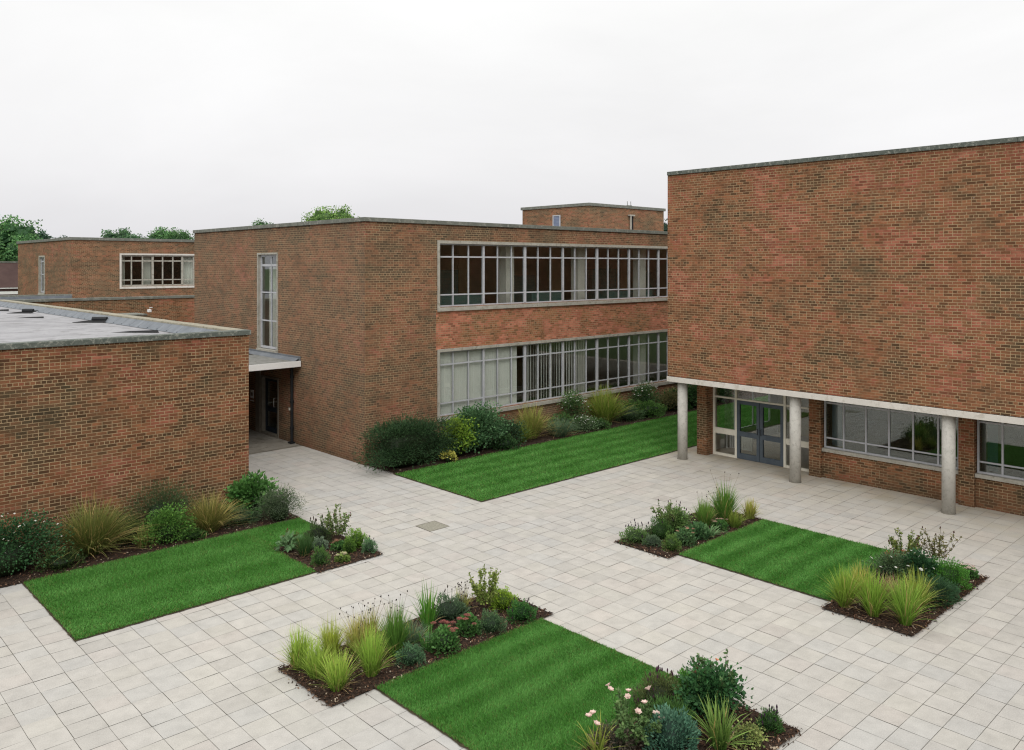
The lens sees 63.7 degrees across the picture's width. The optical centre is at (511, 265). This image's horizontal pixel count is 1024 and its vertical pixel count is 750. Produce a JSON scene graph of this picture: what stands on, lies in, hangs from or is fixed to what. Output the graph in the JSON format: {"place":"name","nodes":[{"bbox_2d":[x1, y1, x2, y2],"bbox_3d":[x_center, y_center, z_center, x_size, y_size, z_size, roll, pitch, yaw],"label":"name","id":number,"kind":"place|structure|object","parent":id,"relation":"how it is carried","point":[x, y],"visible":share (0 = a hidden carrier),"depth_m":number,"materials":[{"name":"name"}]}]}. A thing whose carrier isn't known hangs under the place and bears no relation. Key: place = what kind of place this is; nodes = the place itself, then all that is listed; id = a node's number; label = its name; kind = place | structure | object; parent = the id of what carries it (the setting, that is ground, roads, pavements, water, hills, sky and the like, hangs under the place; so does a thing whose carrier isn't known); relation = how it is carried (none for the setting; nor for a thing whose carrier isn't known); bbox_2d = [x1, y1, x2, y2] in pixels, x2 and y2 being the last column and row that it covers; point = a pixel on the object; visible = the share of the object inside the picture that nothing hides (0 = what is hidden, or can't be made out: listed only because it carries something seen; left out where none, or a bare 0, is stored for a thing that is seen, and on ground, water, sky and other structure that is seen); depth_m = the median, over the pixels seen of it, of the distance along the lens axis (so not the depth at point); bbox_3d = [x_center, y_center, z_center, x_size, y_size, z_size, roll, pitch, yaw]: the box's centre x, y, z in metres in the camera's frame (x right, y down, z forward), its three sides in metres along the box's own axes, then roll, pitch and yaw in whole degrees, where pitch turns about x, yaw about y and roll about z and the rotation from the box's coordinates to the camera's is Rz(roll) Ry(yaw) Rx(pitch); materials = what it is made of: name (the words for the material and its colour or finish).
{"place":"outdoors","nodes":[
{"label":"outdoors","id":0,"kind":"place"},
{"bbox_2d":[33,489,161,561],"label":"ornamental grass","id":1,"kind":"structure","parent":0,"point":[91,536],"depth_m":19.30,"materials":[{"name":"green plant"}]},
{"bbox_2d":[22,517,328,640],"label":"lawn grass","id":2,"kind":"structure","parent":0,"point":[41,582],"depth_m":17.79,"materials":[{"name":"green plant"}]},
{"bbox_2d":[271,622,322,670],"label":"ornamental grass","id":3,"kind":"object","parent":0,"point":[298,645],"depth_m":13.83,"materials":[{"name":"green plant"}]},
{"bbox_2d":[0,402,1023,749],"bbox_3d":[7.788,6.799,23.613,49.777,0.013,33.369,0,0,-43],"label":"paving","id":4,"kind":"structure","parent":0,"point":[648,620],"depth_m":15.62,"materials":[{"name":"grey stone"}]},
{"bbox_2d":[0,294,250,555],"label":"brick block","id":5,"kind":"structure","parent":4,"relation":"on","point":[101,410],"depth_m":20.86,"materials":[{"name":"brown brick"}]},
{"bbox_2d":[0,508,299,586],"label":"bark mulch","id":6,"kind":"object","parent":4,"relation":"on","point":[92,559],"visible":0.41,"depth_m":19.45,"materials":[{"name":"brown wood"}]},
{"bbox_2d":[0,508,81,576],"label":"flowering shrub","id":7,"kind":"object","parent":6,"relation":"on","point":[16,555],"visible":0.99,"depth_m":18.10,"materials":[{"name":"green plant"}]},
{"bbox_2d":[29,546,87,574],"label":"plant","id":8,"kind":"object","parent":6,"relation":"on","point":[61,563],"visible":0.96,"depth_m":18.39,"materials":[{"name":"green plant"}]},
{"bbox_2d":[114,478,206,535],"bbox_3d":[-8.772,6.062,20.724,2.290,1.448,1.265,0,0,-43],"label":"feathery shrub","id":9,"kind":"object","parent":6,"relation":"on","point":[159,504],"visible":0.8,"depth_m":20.64,"materials":[{"name":"green plant"}]},
{"bbox_2d":[132,500,198,548],"bbox_3d":[-8.446,6.282,20.140,1.578,1.004,1.186,0,0,-43],"label":"shrub","id":10,"kind":"object","parent":6,"relation":"on","point":[167,532],"visible":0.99,"depth_m":20.02,"materials":[{"name":"green plant"}]},
{"bbox_2d":[182,485,255,534],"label":"ornamental grass","id":11,"kind":"object","parent":6,"relation":"on","point":[212,521],"depth_m":20.94,"materials":[{"name":"green plant"}]},
{"bbox_2d":[219,504,259,529],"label":"plant","id":12,"kind":"object","parent":6,"relation":"on","point":[240,521],"visible":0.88,"depth_m":21.51,"materials":[{"name":"green plant"}]},
{"bbox_2d":[223,469,287,515],"bbox_3d":[-7.017,6.192,22.413,1.567,1.247,1.452,0,0,-43],"label":"broadleaf shrub","id":13,"kind":"object","parent":6,"relation":"on","point":[245,490],"visible":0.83,"depth_m":22.14,"materials":[{"name":"green plant"}]},
{"bbox_2d":[253,483,309,521],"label":"lavender bush","id":14,"kind":"object","parent":6,"relation":"on","point":[278,509],"visible":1,"depth_m":21.80,"materials":[{"name":"green plant"}]},
{"bbox_2d":[249,429,298,453],"bbox_3d":[-17.403,6.803,37.382,5.200,0.015,21.750,0,0,-43],"label":"entrance apron","id":15,"kind":"object","parent":4,"relation":"on","point":[259,442],"visible":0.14,"depth_m":31.52,"materials":[{"name":"concrete"}]},
{"bbox_2d":[273,532,382,573],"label":"bark mulch","id":16,"kind":"object","parent":4,"relation":"on","point":[307,559],"visible":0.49,"depth_m":19.21,"materials":[{"name":"brown wood"}]},
{"bbox_2d":[317,504,351,538],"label":"shrub","id":17,"kind":"object","parent":16,"relation":"on","point":[329,524],"visible":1,"depth_m":20.14,"materials":[{"name":"green plant"}]},
{"bbox_2d":[277,591,552,706],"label":"bark mulch","id":18,"kind":"object","parent":4,"relation":"on","point":[386,676],"visible":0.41,"depth_m":13.93,"materials":[{"name":"brown wood"}]},
{"bbox_2d":[285,636,343,679],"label":"ornamental grass","id":19,"kind":"object","parent":18,"relation":"on","point":[314,656],"depth_m":13.51,"materials":[{"name":"green plant"}]},
{"bbox_2d":[307,618,354,659],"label":"ornamental grass","id":20,"kind":"object","parent":18,"relation":"on","point":[330,635],"depth_m":14.19,"materials":[{"name":"green plant"}]},
{"bbox_2d":[308,642,363,691],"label":"ornamental grass","id":21,"kind":"object","parent":18,"relation":"on","point":[336,677],"depth_m":13.16,"materials":[{"name":"green plant"}]},
{"bbox_2d":[336,600,382,655],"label":"ornamental grass","id":22,"kind":"object","parent":18,"relation":"on","point":[355,632],"depth_m":14.39,"materials":[{"name":"green plant"}]},
{"bbox_2d":[344,622,401,676],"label":"ornamental grass","id":23,"kind":"object","parent":18,"relation":"on","point":[372,654],"depth_m":13.57,"materials":[{"name":"green plant"}]},
{"bbox_2d":[377,590,421,655],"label":"ornamental grass","id":24,"kind":"object","parent":18,"relation":"on","point":[395,633],"depth_m":14.31,"materials":[{"name":"green plant"}]},
{"bbox_2d":[393,641,425,668],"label":"plant","id":25,"kind":"object","parent":18,"relation":"on","point":[410,655],"visible":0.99,"depth_m":13.98,"materials":[{"name":"green plant"}]},
{"bbox_2d":[411,578,441,630],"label":"iris plant","id":26,"kind":"object","parent":18,"relation":"on","point":[428,615],"visible":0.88,"depth_m":15.31,"materials":[{"name":"green plant"}]},
{"bbox_2d":[428,619,461,657],"bbox_3d":[-1.216,6.539,14.533,0.599,0.520,0.676,0,0,-43],"label":"sedum","id":27,"kind":"object","parent":18,"relation":"on","point":[446,636],"visible":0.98,"depth_m":14.40,"materials":[{"name":"green plant"}]},
{"bbox_2d":[431,585,470,625],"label":"lavender","id":28,"kind":"object","parent":18,"relation":"on","point":[449,608],"visible":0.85,"depth_m":15.72,"materials":[{"name":"green plant"}]},
{"bbox_2d":[455,612,481,637],"bbox_3d":[-0.804,6.577,15.202,0.513,0.459,0.541,0,0,20],"label":"sedum","id":29,"kind":"object","parent":18,"relation":"on","point":[468,623],"visible":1,"depth_m":15.09,"materials":[{"name":"green plant"}]},
{"bbox_2d":[468,564,500,610],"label":"shrub","id":30,"kind":"object","parent":18,"relation":"on","point":[478,589],"visible":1,"depth_m":16.14,"materials":[{"name":"green plant"}]},
{"bbox_2d":[478,608,507,636],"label":"plant","id":31,"kind":"object","parent":18,"relation":"on","point":[490,623],"visible":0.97,"depth_m":15.20,"materials":[{"name":"green plant"}]},
{"bbox_2d":[488,585,518,613],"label":"plant","id":32,"kind":"object","parent":18,"relation":"on","point":[502,600],"visible":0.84,"depth_m":16.22,"materials":[{"name":"green plant"}]},
{"bbox_2d":[505,597,538,624],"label":"plant","id":33,"kind":"object","parent":18,"relation":"on","point":[523,610],"visible":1,"depth_m":15.71,"materials":[{"name":"green plant"}]},
{"bbox_2d":[193,217,741,464],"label":"brick block","id":34,"kind":"structure","parent":4,"relation":"on","point":[375,317],"depth_m":32.47,"materials":[{"name":"brick"}]},
{"bbox_2d":[256,252,277,352],"bbox_3d":[-9.777,1.460,33.202,0.275,3.960,1.740,0,0,-43],"label":"window","id":35,"kind":"structure","parent":34,"relation":"in","point":[260,346],"depth_m":33.64,"materials":[{"name":"grey paint"}]},
{"bbox_2d":[269,267,275,346],"bbox_3d":[-9.723,1.675,33.707,0.097,3.250,0.640,0,0,-43],"label":"curtain","id":36,"kind":"object","parent":34,"relation":"attached to","point":[274,306],"visible":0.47,"depth_m":33.67,"materials":[{"name":"fabric"}]},
{"bbox_2d":[249,348,300,370],"bbox_3d":[-11.564,5.115,31.191,5.225,3.350,4.970,0,0,-43],"label":"entrance canopy","id":37,"kind":"object","parent":34,"relation":"attached to","point":[261,360],"visible":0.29,"depth_m":31.21,"materials":[{"name":"grey concrete"}]},
{"bbox_2d":[440,346,516,414],"bbox_3d":[-1.316,4.345,31.896,4.108,2.370,0.082,0,0,-43],"label":"vertical blind","id":38,"kind":"object","parent":34,"relation":"attached to","point":[460,380],"visible":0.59,"depth_m":31.79,"materials":[{"name":"fabric"}]},
{"bbox_2d":[437,240,667,311],"bbox_3d":[3.780,0.375,36.452,18.060,2.610,0.275,0,0,-43],"label":"window","id":39,"kind":"structure","parent":34,"relation":"in","point":[561,302],"depth_m":34.15,"materials":[{"name":"grey paint"}]},
{"bbox_2d":[527,340,583,400],"bbox_3d":[1.837,4.345,34.874,3.668,2.370,0.080,0,0,-43],"label":"vertical blind","id":40,"kind":"object","parent":34,"relation":"attached to","point":[556,368],"visible":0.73,"depth_m":34.91,"materials":[{"name":"fabric"}]},
{"bbox_2d":[437,329,676,421],"bbox_3d":[3.780,4.395,36.452,18.060,2.650,0.275,0,0,-43],"label":"window","id":41,"kind":"structure","parent":34,"relation":"in","point":[596,337],"depth_m":34.37,"materials":[{"name":"grey paint"}]},
{"bbox_2d":[521,203,665,230],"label":"rooftop plant room","id":42,"kind":"object","parent":34,"relation":"on","point":[599,215],"visible":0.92,"depth_m":51.74,"materials":[{"name":"brick"}]},
{"bbox_2d":[368,391,767,472],"bbox_3d":[6.580,6.776,37.825,30.103,0.001,1.766,0,0,-43],"label":"flower bed","id":43,"kind":"object","parent":4,"relation":"on","point":[541,439],"visible":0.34,"depth_m":32.15,"materials":[{"name":"brown soil"}]},
{"bbox_2d":[352,412,460,471],"bbox_3d":[-3.404,5.937,28.243,4.664,1.702,2.218,0,0,-43],"label":"clipped yew","id":44,"kind":"object","parent":43,"relation":"on","point":[405,442],"visible":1,"depth_m":27.68,"materials":[{"name":"green plant"}]},
{"bbox_2d":[440,412,479,456],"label":"shrub","id":45,"kind":"object","parent":43,"relation":"on","point":[461,433],"visible":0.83,"depth_m":29.10,"materials":[{"name":"green plant"}]},
{"bbox_2d":[440,400,513,452],"bbox_3d":[-1.340,5.870,30.138,3.027,1.830,1.971,0,0,-43],"label":"shrub","id":46,"kind":"object","parent":43,"relation":"on","point":[487,422],"visible":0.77,"depth_m":29.88,"materials":[{"name":"green plant"}]},
{"bbox_2d":[509,401,557,439],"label":"ornamental grass","id":47,"kind":"object","parent":43,"relation":"on","point":[535,423],"depth_m":32.17,"materials":[{"name":"green plant"}]},
{"bbox_2d":[557,389,594,418],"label":"white flowered bush","id":48,"kind":"object","parent":43,"relation":"on","point":[571,402],"visible":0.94,"depth_m":34.41,"materials":[{"name":"green plant"}]},
{"bbox_2d":[677,383,687,459],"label":"column","id":49,"kind":"structure","parent":4,"relation":"on","point":[682,421],"depth_m":28.88,"materials":[{"name":"concrete"}]},
{"bbox_2d":[614,506,763,557],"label":"bark mulch","id":50,"kind":"object","parent":4,"relation":"on","point":[662,552],"visible":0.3,"depth_m":20.16,"materials":[{"name":"brown wood"}]},
{"bbox_2d":[699,472,746,522],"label":"ornamental grass","id":51,"kind":"object","parent":50,"relation":"on","point":[725,503],"depth_m":21.62,"materials":[{"name":"green plant"}]},
{"bbox_2d":[582,700,801,749],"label":"bark mulch","id":52,"kind":"object","parent":4,"relation":"on","point":[780,737],"visible":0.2,"depth_m":11.88,"materials":[{"name":"brown wood"}]},
{"bbox_2d":[571,709,620,749],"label":"strappy plant","id":53,"kind":"object","parent":52,"relation":"on","point":[594,745],"visible":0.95,"depth_m":11.44,"materials":[{"name":"green plant"}]},
{"bbox_2d":[587,719,644,749],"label":"dusky shrub","id":54,"kind":"object","parent":52,"relation":"on","point":[617,742],"visible":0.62,"depth_m":11.47,"materials":[{"name":"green plant"}]},
{"bbox_2d":[586,683,664,747],"bbox_3d":[1.691,6.384,11.586,1.210,0.800,0.916,0,0,-43],"label":"rose bush","id":55,"kind":"object","parent":52,"relation":"on","point":[627,721],"visible":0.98,"depth_m":11.53,"materials":[{"name":"green plant"}]},
{"bbox_2d":[630,665,682,716],"bbox_3d":[2.261,6.462,12.623,1.087,0.654,0.854,0,0,-43],"label":"flowering sage","id":56,"kind":"object","parent":52,"relation":"on","point":[658,685],"visible":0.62,"depth_m":12.53,"materials":[{"name":"green plant"}]},
{"bbox_2d":[633,692,697,737],"bbox_3d":[2.259,6.505,12.093,0.985,0.561,0.962,0,0,-43],"label":"plant","id":57,"kind":"object","parent":52,"relation":"on","point":[663,699],"visible":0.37,"depth_m":12.12,"materials":[{"name":"green plant"}]},
{"bbox_2d":[641,702,701,749],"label":"plant","id":58,"kind":"object","parent":52,"relation":"on","point":[677,733],"visible":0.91,"depth_m":11.41,"materials":[{"name":"green plant"}]},
{"bbox_2d":[670,656,753,721],"bbox_3d":[3.009,6.367,12.466,1.268,0.836,1.097,0,0,-43],"label":"rose bush","id":59,"kind":"object","parent":52,"relation":"on","point":[710,686],"visible":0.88,"depth_m":12.29,"materials":[{"name":"green plant"}]},
{"bbox_2d":[691,649,735,704],"bbox_3d":[3.033,6.355,12.508,0.672,0.855,0.871,0,0,0],"label":"rose bush","id":60,"kind":"object","parent":52,"relation":"on","point":[730,673],"visible":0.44,"depth_m":12.55,"materials":[{"name":"green plant"}]},
{"bbox_2d":[682,691,772,749],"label":"daylily","id":61,"kind":"object","parent":52,"relation":"on","point":[718,738],"visible":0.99,"depth_m":11.55,"materials":[{"name":"green plant"}]},
{"bbox_2d":[728,718,768,749],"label":"variegated plant","id":62,"kind":"object","parent":52,"relation":"on","point":[747,737],"visible":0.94,"depth_m":11.62,"materials":[{"name":"green plant"}]},
{"bbox_2d":[755,704,785,735],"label":"lavender","id":63,"kind":"object","parent":52,"relation":"on","point":[768,719],"visible":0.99,"depth_m":11.97,"materials":[{"name":"green plant"}]},
{"bbox_2d":[789,397,800,482],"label":"column","id":64,"kind":"structure","parent":4,"relation":"on","point":[795,439],"depth_m":25.80,"materials":[{"name":"concrete"}]},
{"bbox_2d":[667,136,1023,515],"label":"brick block","id":65,"kind":"structure","parent":4,"relation":"on","point":[878,296],"depth_m":24.58,"materials":[{"name":"brick"}]},
{"bbox_2d":[737,400,759,461],"bbox_3d":[8.254,5.769,28.807,0.145,2.038,0.875,0,0,-43],"label":"door","id":66,"kind":"structure","parent":65,"relation":"in","point":[756,458],"depth_m":28.78,"materials":[{"name":"blue paint"}]},
{"bbox_2d":[760,403,782,466],"bbox_3d":[8.869,5.769,28.156,0.145,2.038,0.875,0,0,-43],"label":"door","id":67,"kind":"structure","parent":65,"relation":"in","point":[763,437],"depth_m":28.20,"materials":[{"name":"blue paint"}]},
{"bbox_2d":[832,402,841,446],"bbox_3d":[10.520,5.060,26.651,0.097,1.520,0.300,0,0,-43],"label":"curtain","id":68,"kind":"object","parent":65,"relation":"attached to","point":[836,421],"visible":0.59,"depth_m":26.63,"materials":[{"name":"grey fabric"}]},
{"bbox_2d":[822,401,957,473],"bbox_3d":[11.409,5.017,25.057,0.200,1.877,4.070,0,0,-43],"label":"window","id":69,"kind":"structure","parent":65,"relation":"in","point":[860,454],"depth_m":25.06,"materials":[{"name":"grey paint"}]},
{"bbox_2d":[988,421,997,471],"bbox_3d":[13.627,5.060,23.362,0.097,1.520,0.250,0,0,-43],"label":"curtain","id":70,"kind":"object","parent":65,"relation":"attached to","point":[993,443],"visible":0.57,"depth_m":23.36,"materials":[{"name":"grey fabric"}]},
{"bbox_2d":[975,420,1023,485],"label":"window","id":71,"kind":"structure","parent":65,"relation":"in","point":[1001,477],"depth_m":22.83,"materials":[{"name":"grey paint"}]},
{"bbox_2d":[821,565,988,635],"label":"bark mulch","id":72,"kind":"object","parent":4,"relation":"on","point":[890,623],"visible":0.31,"depth_m":16.09,"materials":[{"name":"brown wood"}]},
{"bbox_2d":[816,561,865,607],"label":"ornamental grass","id":73,"kind":"object","parent":72,"relation":"on","point":[844,596],"depth_m":16.31,"materials":[{"name":"green plant"}]},
{"bbox_2d":[844,562,893,616],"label":"ornamental grass","id":74,"kind":"object","parent":72,"relation":"on","point":[871,602],"depth_m":15.90,"materials":[{"name":"green plant"}]},
{"bbox_2d":[862,545,911,581],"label":"white blooming plant","id":75,"kind":"object","parent":72,"relation":"on","point":[891,566],"visible":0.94,"depth_m":17.74,"materials":[{"name":"green plant"}]},
{"bbox_2d":[871,565,947,627],"bbox_3d":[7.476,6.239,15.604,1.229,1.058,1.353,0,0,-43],"label":"ornamental grass","id":76,"kind":"object","parent":72,"relation":"on","point":[905,606],"depth_m":15.51,"materials":[{"name":"green plant"}]},
{"bbox_2d":[896,547,945,581],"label":"white blooming plant","id":77,"kind":"object","parent":72,"relation":"on","point":[917,561],"visible":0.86,"depth_m":17.60,"materials":[{"name":"green plant"}]},
{"bbox_2d":[916,526,961,561],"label":"rose bush","id":78,"kind":"object","parent":72,"relation":"on","point":[940,551],"visible":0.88,"depth_m":18.39,"materials":[{"name":"green plant"}]},
{"bbox_2d":[917,574,964,611],"bbox_3d":[8.624,6.537,16.712,1.440,0.585,0.948,0,0,-43],"label":"juniper","id":79,"kind":"object","parent":72,"relation":"on","point":[944,594],"visible":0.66,"depth_m":16.54,"materials":[{"name":"green plant"}]},
{"bbox_2d":[930,555,975,592],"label":"plant","id":80,"kind":"object","parent":72,"relation":"on","point":[952,572],"visible":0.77,"depth_m":17.27,"materials":[{"name":"green plant"}]},
{"bbox_2d":[941,415,955,514],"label":"column","id":81,"kind":"structure","parent":4,"relation":"on","point":[948,465],"depth_m":22.53,"materials":[{"name":"concrete"}]},
{"bbox_2d":[0,0,1023,239],"label":"sky","id":82,"kind":"structure","parent":0,"point":[142,116],"materials":[{"name":"white"}]},
{"bbox_2d":[374,616,678,749],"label":"lawn grass","id":83,"kind":"structure","parent":0,"point":[519,645],"depth_m":13.21,"materials":[{"name":"green plant"}]},
{"bbox_2d":[394,395,767,501],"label":"lawn grass","id":84,"kind":"structure","parent":0,"point":[636,427],"depth_m":29.19,"materials":[{"name":"green plant"}]},
{"bbox_2d":[579,380,637,423],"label":"ornamental grass","id":85,"kind":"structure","parent":0,"point":[607,409],"depth_m":35.19,"materials":[{"name":"green plant"}]},
{"bbox_2d":[678,519,894,601],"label":"lawn grass","id":86,"kind":"structure","parent":0,"point":[861,548],"depth_m":19.31,"materials":[{"name":"green plant"}]},
{"label":"ground","id":87,"kind":"structure","parent":0,"visible":0},
{"bbox_2d":[0,261,17,294],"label":"tiled building","id":88,"kind":"structure","parent":87,"relation":"on","point":[8,274],"depth_m":74.57,"materials":[{"name":"brown tile"}]},
{"bbox_2d":[0,214,42,260],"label":"tree","id":89,"kind":"object","parent":87,"relation":"on","point":[12,233],"visible":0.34,"depth_m":85.43,"materials":[{"name":"green plant"}]},
{"bbox_2d":[16,237,193,297],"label":"brick block","id":90,"kind":"structure","parent":87,"relation":"on","point":[83,267],"depth_m":54.75,"materials":[{"name":"brick"}]},
{"bbox_2d":[120,253,193,288],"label":"window","id":91,"kind":"structure","parent":90,"relation":"in","point":[142,255],"depth_m":55.28,"materials":[{"name":"metal"}]},
{"bbox_2d":[147,226,193,239],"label":"tree","id":92,"kind":"object","parent":87,"relation":"on","point":[161,233],"visible":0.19,"depth_m":104.56,"materials":[{"name":"green plant"}]},
{"bbox_2d":[301,204,358,221],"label":"tree","id":93,"kind":"object","parent":87,"relation":"on","point":[338,213],"visible":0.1,"depth_m":69.73,"materials":[{"name":"green plant"}]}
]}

